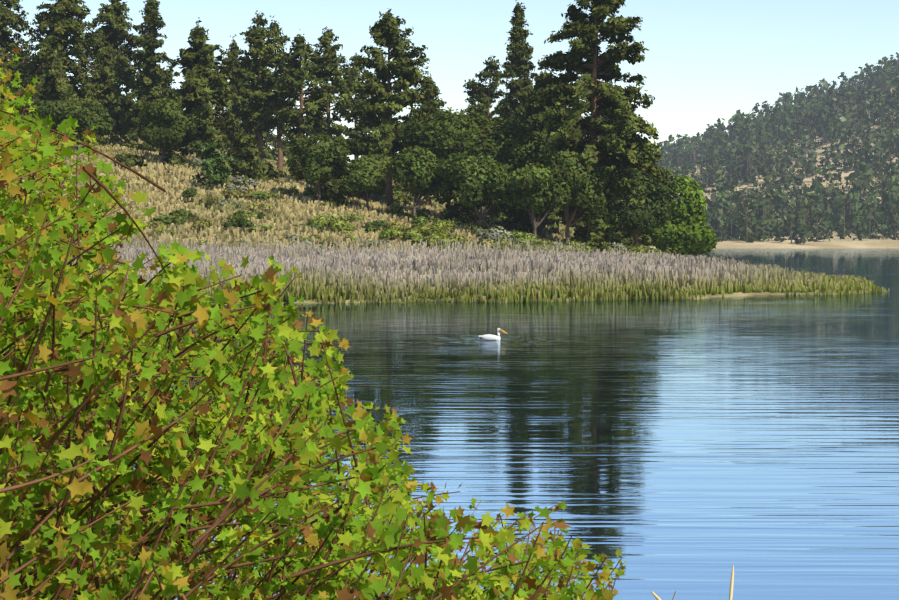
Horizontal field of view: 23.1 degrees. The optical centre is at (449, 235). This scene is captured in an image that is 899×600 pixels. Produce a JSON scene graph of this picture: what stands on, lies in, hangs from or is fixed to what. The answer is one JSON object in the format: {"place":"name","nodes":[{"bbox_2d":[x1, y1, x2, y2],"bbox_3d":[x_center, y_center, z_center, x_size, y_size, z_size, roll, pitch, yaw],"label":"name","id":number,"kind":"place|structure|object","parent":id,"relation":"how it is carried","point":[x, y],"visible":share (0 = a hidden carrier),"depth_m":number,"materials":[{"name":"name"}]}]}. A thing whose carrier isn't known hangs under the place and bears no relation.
{"place":"outdoors","nodes":[
{"label":"outdoors","id":0,"kind":"place"},
{"bbox_2d":[4,0,898,162],"label":"sky","id":1,"kind":"structure","parent":0,"point":[706,61],"materials":[{"name":"blue"}]},
{"bbox_2d":[11,248,898,599],"bbox_3d":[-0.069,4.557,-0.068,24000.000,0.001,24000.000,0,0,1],"label":"lake water","id":2,"kind":"structure","parent":0,"point":[689,448],"depth_m":54.05,"materials":[{"name":"blue liquid"}]},
{"bbox_2d":[57,235,888,307],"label":"marsh reeds","id":3,"kind":"object","parent":2,"relation":"in","point":[385,274],"visible":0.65,"depth_m":162.45,"materials":[{"name":"beige plant"}]},
{"bbox_2d":[478,328,507,340],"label":"pelican","id":4,"kind":"object","parent":2,"relation":"on","point":[488,337],"visible":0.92,"depth_m":95.09,"materials":[{"name":"white"}]},
{"bbox_2d":[15,88,898,304],"bbox_3d":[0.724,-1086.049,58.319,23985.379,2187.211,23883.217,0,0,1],"label":"ground","id":5,"kind":"structure","parent":0,"point":[836,241],"depth_m":795.86,"materials":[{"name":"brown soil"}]},
{"bbox_2d":[0,0,46,122],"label":"cedar tree","id":6,"kind":"object","parent":5,"relation":"on","point":[11,19],"visible":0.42,"depth_m":350.27,"materials":[{"name":"green plant"}]},
{"bbox_2d":[3,0,118,146],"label":"cedar tree","id":7,"kind":"object","parent":5,"relation":"on","point":[51,63],"visible":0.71,"depth_m":334.10,"materials":[{"name":"green plant"}]},
{"bbox_2d":[28,98,114,147],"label":"oak tree","id":8,"kind":"object","parent":5,"relation":"on","point":[60,111],"visible":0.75,"depth_m":308.37,"materials":[{"name":"green plant"}]},
{"bbox_2d":[73,0,154,147],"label":"cedar tree","id":9,"kind":"object","parent":5,"relation":"on","point":[115,56],"visible":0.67,"depth_m":363.62,"materials":[{"name":"green plant"}]},
{"bbox_2d":[113,149,148,172],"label":"shrub","id":10,"kind":"object","parent":5,"relation":"on","point":[129,160],"visible":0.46,"depth_m":303.85,"materials":[{"name":"green plant"}]},
{"bbox_2d":[117,0,180,151],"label":"fir tree","id":11,"kind":"object","parent":5,"relation":"on","point":[152,78],"visible":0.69,"depth_m":354.21,"materials":[{"name":"green plant"}]},
{"bbox_2d":[138,98,188,164],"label":"oak tree","id":12,"kind":"object","parent":5,"relation":"on","point":[162,126],"visible":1,"depth_m":314.90,"materials":[{"name":"green plant"}]},
{"bbox_2d":[139,68,189,147],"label":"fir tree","id":13,"kind":"object","parent":5,"relation":"on","point":[168,89],"visible":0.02,"depth_m":407.87,"materials":[{"name":"green plant"}]},
{"bbox_2d":[164,149,193,168],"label":"shrub","id":14,"kind":"object","parent":5,"relation":"on","point":[172,157],"visible":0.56,"depth_m":317.69,"materials":[{"name":"green plant"}]},
{"bbox_2d":[153,17,249,166],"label":"cedar tree","id":15,"kind":"object","parent":5,"relation":"on","point":[201,86],"visible":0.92,"depth_m":328.34,"materials":[{"name":"green plant"}]},
{"bbox_2d":[190,139,232,189],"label":"shrub","id":16,"kind":"object","parent":5,"relation":"on","point":[215,159],"visible":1,"depth_m":295.11,"materials":[{"name":"green plant"}]},
{"bbox_2d":[211,35,275,159],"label":"cedar tree","id":17,"kind":"object","parent":5,"relation":"on","point":[233,61],"visible":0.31,"depth_m":384.29,"materials":[{"name":"green plant"}]},
{"bbox_2d":[225,129,264,178],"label":"bush","id":18,"kind":"object","parent":5,"relation":"on","point":[244,168],"visible":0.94,"depth_m":312.87,"materials":[{"name":"green plant"}]},
{"bbox_2d":[226,125,286,162],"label":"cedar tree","id":19,"kind":"object","parent":5,"relation":"on","point":[268,153],"visible":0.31,"depth_m":446.23,"materials":[{"name":"green plant"}]},
{"bbox_2d":[237,10,291,161],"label":"pine tree","id":20,"kind":"object","parent":5,"relation":"on","point":[259,109],"visible":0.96,"depth_m":348.66,"materials":[{"name":"green plant"}]},
{"bbox_2d":[254,160,285,182],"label":"shrub","id":21,"kind":"object","parent":5,"relation":"on","point":[265,168],"visible":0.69,"depth_m":318.39,"materials":[{"name":"green plant"}]},
{"bbox_2d":[256,16,299,169],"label":"pine tree","id":22,"kind":"object","parent":5,"relation":"on","point":[278,39],"visible":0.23,"depth_m":384.58,"materials":[{"name":"green plant"}]},
{"bbox_2d":[1,124,575,250],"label":"hillside grass","id":23,"kind":"structure","parent":5,"relation":"on","point":[282,210],"depth_m":287.72,"materials":[{"name":"beige plant"}]},
{"bbox_2d":[269,29,337,182],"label":"pine tree","id":24,"kind":"object","parent":5,"relation":"on","point":[297,75],"visible":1,"depth_m":344.15,"materials":[{"name":"green plant"}]},
{"bbox_2d":[276,98,335,166],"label":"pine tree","id":25,"kind":"object","parent":5,"relation":"on","point":[285,148],"visible":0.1,"depth_m":411.00,"materials":[{"name":"green plant"}]},
{"bbox_2d":[0,45,627,599],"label":"bush","id":26,"kind":"object","parent":5,"relation":"on","point":[86,499],"visible":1,"depth_m":4.04,"materials":[{"name":"green plant"}]},
{"bbox_2d":[286,133,350,202],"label":"oak tree","id":27,"kind":"object","parent":5,"relation":"on","point":[314,164],"visible":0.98,"depth_m":298.60,"materials":[{"name":"green plant"}]},
{"bbox_2d":[298,26,360,145],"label":"pine tree","id":28,"kind":"object","parent":5,"relation":"on","point":[327,62],"visible":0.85,"depth_m":348.85,"materials":[{"name":"green plant"}]},
{"bbox_2d":[313,143,360,208],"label":"fir tree","id":29,"kind":"object","parent":5,"relation":"on","point":[330,192],"visible":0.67,"depth_m":300.48,"materials":[{"name":"green plant"}]},
{"bbox_2d":[333,52,380,159],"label":"pine tree","id":30,"kind":"object","parent":5,"relation":"on","point":[354,72],"visible":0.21,"depth_m":398.46,"materials":[{"name":"green plant"}]},
{"bbox_2d":[338,154,390,209],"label":"oak tree","id":31,"kind":"object","parent":5,"relation":"on","point":[373,169],"visible":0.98,"depth_m":300.11,"materials":[{"name":"green plant"}]},
{"bbox_2d":[362,175,392,198],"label":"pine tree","id":32,"kind":"object","parent":5,"relation":"on","point":[383,193],"visible":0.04,"depth_m":331.96,"materials":[{"name":"green plant"}]},
{"bbox_2d":[360,116,400,181],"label":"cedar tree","id":33,"kind":"object","parent":5,"relation":"on","point":[397,122],"depth_m":439.46,"materials":[{"name":"green plant"}]},
{"bbox_2d":[344,8,435,205],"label":"pine tree","id":34,"kind":"object","parent":5,"relation":"on","point":[402,65],"visible":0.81,"depth_m":317.72,"materials":[{"name":"green plant"}]},
{"bbox_2d":[136,150,645,252],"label":"shrubs","id":35,"kind":"object","parent":5,"relation":"on","point":[387,233],"visible":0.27,"depth_m":282.62,"materials":[{"name":"green plant"}]},
{"bbox_2d":[380,174,413,205],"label":"shrub","id":36,"kind":"object","parent":5,"relation":"on","point":[398,196],"visible":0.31,"depth_m":332.83,"materials":[{"name":"green plant"}]},
{"bbox_2d":[132,142,668,253],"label":"shrubs","id":37,"kind":"object","parent":5,"relation":"on","point":[436,233],"visible":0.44,"depth_m":276.57,"materials":[{"name":"green plant"}]},
{"bbox_2d":[136,155,665,255],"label":"shrubs","id":38,"kind":"object","parent":5,"relation":"on","point":[188,214],"visible":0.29,"depth_m":281.10,"materials":[{"name":"green plant"}]},
{"bbox_2d":[152,156,662,254],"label":"shrubs","id":39,"kind":"object","parent":5,"relation":"on","point":[348,226],"visible":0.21,"depth_m":274.48,"materials":[{"name":"green plant"}]},
{"bbox_2d":[182,147,647,255],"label":"shrubs","id":40,"kind":"object","parent":5,"relation":"on","point":[239,216],"visible":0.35,"depth_m":273.57,"materials":[{"name":"green plant"}]},
{"bbox_2d":[390,146,452,215],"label":"oak tree","id":41,"kind":"object","parent":5,"relation":"on","point":[418,175],"visible":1,"depth_m":297.15,"materials":[{"name":"green plant"}]},
{"bbox_2d":[188,157,655,255],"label":"shrubs","id":42,"kind":"object","parent":5,"relation":"on","point":[420,222],"visible":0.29,"depth_m":282.92,"materials":[{"name":"green plant"}]},
{"bbox_2d":[394,63,454,207],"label":"cedar tree","id":43,"kind":"object","parent":5,"relation":"on","point":[431,105],"visible":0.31,"depth_m":348.85,"materials":[{"name":"green plant"}]},
{"bbox_2d":[398,107,492,205],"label":"oak tree","id":44,"kind":"object","parent":5,"relation":"on","point":[434,135],"visible":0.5,"depth_m":310.17,"materials":[{"name":"green plant"}]},
{"bbox_2d":[438,182,484,228],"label":"fir tree","id":45,"kind":"object","parent":5,"relation":"on","point":[462,214],"visible":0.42,"depth_m":306.55,"materials":[{"name":"green plant"}]},
{"bbox_2d":[434,152,516,226],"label":"oak tree","id":46,"kind":"object","parent":5,"relation":"on","point":[464,174],"visible":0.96,"depth_m":293.69,"materials":[{"name":"green plant"}]},
{"bbox_2d":[476,103,494,126],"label":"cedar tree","id":47,"kind":"object","parent":5,"relation":"on","point":[491,116],"depth_m":414.06,"materials":[{"name":"green plant"}]},
{"bbox_2d":[460,55,511,207],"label":"pine tree","id":48,"kind":"object","parent":5,"relation":"on","point":[483,95],"visible":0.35,"depth_m":393.81,"materials":[{"name":"green plant"}]},
{"bbox_2d":[450,116,546,230],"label":"oak tree","id":49,"kind":"object","parent":5,"relation":"on","point":[511,148],"visible":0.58,"depth_m":304.47,"materials":[{"name":"green plant"}]},
{"bbox_2d":[488,207,521,225],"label":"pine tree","id":50,"kind":"object","parent":5,"relation":"on","point":[500,215],"visible":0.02,"depth_m":323.50,"materials":[{"name":"green plant"}]},
{"bbox_2d":[495,0,542,139],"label":"fir tree","id":51,"kind":"object","parent":5,"relation":"on","point":[521,67],"visible":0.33,"depth_m":369.27,"materials":[{"name":"green plant"}]},
{"bbox_2d":[500,203,555,234],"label":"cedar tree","id":52,"kind":"object","parent":5,"relation":"on","point":[521,222],"visible":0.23,"depth_m":304.78,"materials":[{"name":"green plant"}]},
{"bbox_2d":[494,55,586,231],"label":"cedar tree","id":53,"kind":"object","parent":5,"relation":"on","point":[535,122],"visible":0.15,"depth_m":328.75,"materials":[{"name":"green plant"}]},
{"bbox_2d":[510,162,571,240],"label":"oak tree","id":54,"kind":"object","parent":5,"relation":"on","point":[534,189],"visible":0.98,"depth_m":290.34,"materials":[{"name":"green plant"}]},
{"bbox_2d":[539,105,585,233],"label":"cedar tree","id":55,"kind":"object","parent":5,"relation":"on","point":[563,113],"visible":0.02,"depth_m":343.85,"materials":[{"name":"green plant"}]},
{"bbox_2d":[538,146,608,241],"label":"oak tree","id":56,"kind":"object","parent":5,"relation":"on","point":[586,196],"visible":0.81,"depth_m":294.37,"materials":[{"name":"green plant"}]},
{"bbox_2d":[520,0,665,242],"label":"pine tree","id":57,"kind":"object","parent":5,"relation":"on","point":[592,90],"visible":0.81,"depth_m":296.62,"materials":[{"name":"green plant"}]},
{"bbox_2d":[563,165,627,245],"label":"fir tree","id":58,"kind":"object","parent":5,"relation":"on","point":[580,235],"visible":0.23,"depth_m":300.07,"materials":[{"name":"green plant"}]},
{"bbox_2d":[587,210,610,253],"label":"fir tree","id":59,"kind":"object","parent":5,"relation":"on","point":[598,225],"visible":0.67,"depth_m":271.26,"materials":[{"name":"green plant"}]},
{"bbox_2d":[596,81,612,159],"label":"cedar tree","id":60,"kind":"object","parent":5,"relation":"on","point":[600,116],"depth_m":428.03,"materials":[{"name":"green plant"}]},
{"bbox_2d":[574,85,644,231],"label":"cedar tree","id":61,"kind":"object","parent":5,"relation":"on","point":[601,158],"depth_m":348.97,"materials":[{"name":"green plant"}]},
{"bbox_2d":[607,168,631,246],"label":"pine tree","id":62,"kind":"object","parent":5,"relation":"on","point":[626,233],"visible":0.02,"depth_m":328.36,"materials":[{"name":"green plant"}]},
{"bbox_2d":[597,133,649,244],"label":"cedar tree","id":63,"kind":"object","parent":5,"relation":"on","point":[614,137],"depth_m":332.36,"materials":[{"name":"green plant"}]},
{"bbox_2d":[609,149,675,254],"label":"cedar tree","id":64,"kind":"object","parent":5,"relation":"on","point":[645,239],"visible":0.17,"depth_m":326.90,"materials":[{"name":"green plant"}]},
{"bbox_2d":[608,166,677,246],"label":"oak tree","id":65,"kind":"object","parent":5,"relation":"on","point":[645,219],"visible":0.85,"depth_m":309.20,"materials":[{"name":"green plant"}]},
{"bbox_2d":[647,175,717,256],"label":"bush","id":66,"kind":"object","parent":5,"relation":"on","point":[687,231],"visible":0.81,"depth_m":326.97,"materials":[{"name":"green plant"}]},
{"bbox_2d":[651,565,733,599],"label":"dry grass stalks","id":67,"kind":"object","parent":5,"relation":"on","point":[730,592],"visible":1,"depth_m":4.82,"materials":[{"name":"beige plant"}]},
{"bbox_2d":[653,52,898,244],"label":"hill forest","id":68,"kind":"object","parent":5,"relation":"on","point":[749,140],"visible":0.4,"depth_m":1045.44,"materials":[{"name":"green plant"}]},
{"bbox_2d":[662,84,898,232],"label":"hillside","id":69,"kind":"structure","parent":5,"relation":"on","point":[794,174],"depth_m":1056.27,"materials":[{"name":"green plant"}]}
]}

